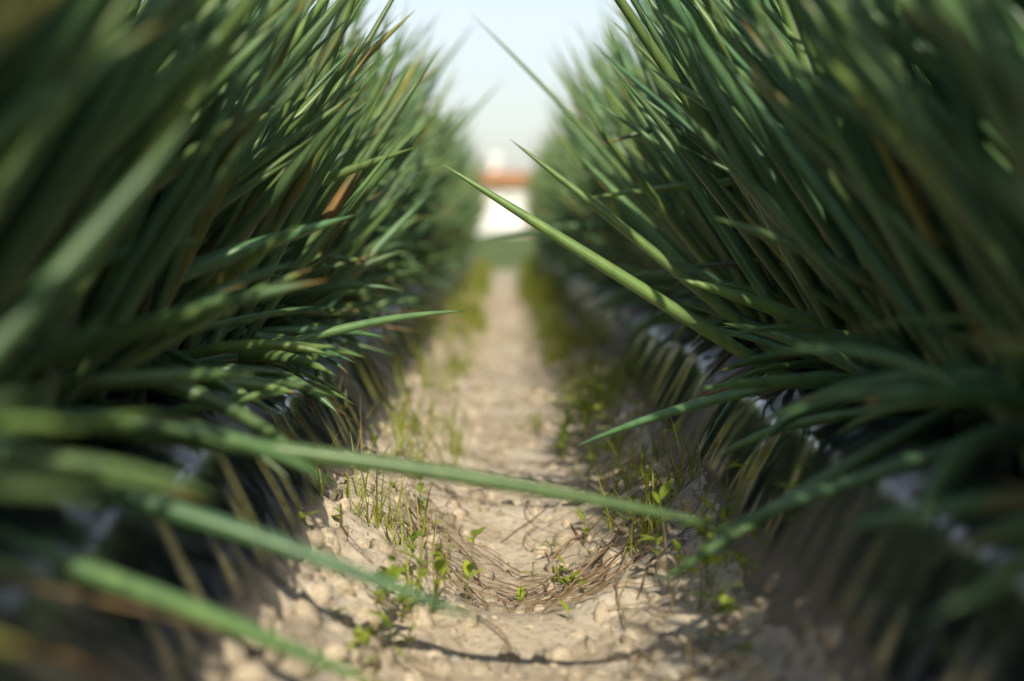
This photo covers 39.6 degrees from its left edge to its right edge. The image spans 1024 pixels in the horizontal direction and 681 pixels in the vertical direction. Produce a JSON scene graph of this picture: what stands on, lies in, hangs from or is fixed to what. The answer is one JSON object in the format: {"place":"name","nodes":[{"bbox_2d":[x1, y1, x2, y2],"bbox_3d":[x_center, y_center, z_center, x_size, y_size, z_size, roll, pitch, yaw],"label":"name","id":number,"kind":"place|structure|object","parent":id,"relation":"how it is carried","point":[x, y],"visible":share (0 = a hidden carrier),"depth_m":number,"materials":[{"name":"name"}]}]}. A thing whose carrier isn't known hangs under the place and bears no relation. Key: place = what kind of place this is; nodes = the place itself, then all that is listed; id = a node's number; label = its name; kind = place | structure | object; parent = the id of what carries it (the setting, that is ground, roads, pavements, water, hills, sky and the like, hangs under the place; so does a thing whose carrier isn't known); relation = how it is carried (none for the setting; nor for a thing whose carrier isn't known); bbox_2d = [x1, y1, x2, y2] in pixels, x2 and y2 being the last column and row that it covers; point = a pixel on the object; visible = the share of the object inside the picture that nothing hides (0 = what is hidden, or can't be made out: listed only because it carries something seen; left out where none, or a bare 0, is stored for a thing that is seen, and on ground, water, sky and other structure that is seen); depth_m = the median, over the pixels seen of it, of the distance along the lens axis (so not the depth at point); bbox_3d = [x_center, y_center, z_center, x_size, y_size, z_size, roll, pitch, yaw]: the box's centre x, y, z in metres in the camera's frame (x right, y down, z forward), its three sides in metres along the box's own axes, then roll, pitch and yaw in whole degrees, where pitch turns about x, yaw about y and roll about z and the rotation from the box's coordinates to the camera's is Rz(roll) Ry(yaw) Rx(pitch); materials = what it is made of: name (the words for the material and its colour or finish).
{"place":"outdoors","nodes":[
{"label":"outdoors","id":0,"kind":"place"},
{"bbox_2d":[141,0,651,174],"label":"sky","id":1,"kind":"structure","parent":0,"point":[513,111],"materials":[{"name":"white"}]},
{"bbox_2d":[475,153,533,233],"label":"farm house","id":2,"kind":"structure","parent":0,"point":[500,220],"depth_m":145.44,"materials":[{"name":"paint"}]},
{"bbox_2d":[30,283,1008,450],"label":"onion stems","id":3,"kind":"object","parent":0,"point":[49,378],"visible":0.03,"depth_m":1.19,"materials":[{"name":"plant"}]},
{"bbox_2d":[248,234,829,680],"bbox_3d":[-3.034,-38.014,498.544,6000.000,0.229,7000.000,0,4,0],"label":"ground","id":4,"kind":"structure","parent":0,"point":[554,626],"depth_m":1.67,"materials":[{"name":"soil"}]},
{"bbox_2d":[401,77,605,310],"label":"onion leaves","id":5,"kind":"object","parent":4,"relation":"on","point":[554,207],"visible":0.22,"depth_m":5.73,"materials":[{"name":"green plant"}]},
{"bbox_2d":[460,149,552,266],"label":"onion leaves","id":6,"kind":"object","parent":4,"relation":"on","point":[481,211],"visible":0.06,"depth_m":9.88,"materials":[{"name":"green plant"}]},
{"bbox_2d":[0,0,1023,680],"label":"onion leaves","id":7,"kind":"object","parent":4,"relation":"on","point":[190,170],"visible":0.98,"depth_m":1.22,"materials":[{"name":"green plant"}]},
{"bbox_2d":[0,254,1023,680],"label":"mulch film","id":8,"kind":"object","parent":4,"relation":"on","point":[876,592],"visible":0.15,"depth_m":1.16,"materials":[{"name":"black plastic"}]},
{"bbox_2d":[204,289,861,680],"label":"soil clods","id":9,"kind":"object","parent":4,"relation":"on","point":[752,661],"visible":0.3,"depth_m":1.48,"materials":[{"name":"beige soil"}]},
{"bbox_2d":[246,332,823,680],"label":"dry roots","id":10,"kind":"object","parent":4,"relation":"on","point":[560,595],"visible":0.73,"depth_m":1.72,"materials":[{"name":"beige plant"}]},
{"bbox_2d":[261,248,813,680],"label":"weeds","id":11,"kind":"object","parent":4,"relation":"on","point":[538,288],"visible":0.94,"depth_m":2.23,"materials":[{"name":"green plant"}]}
]}

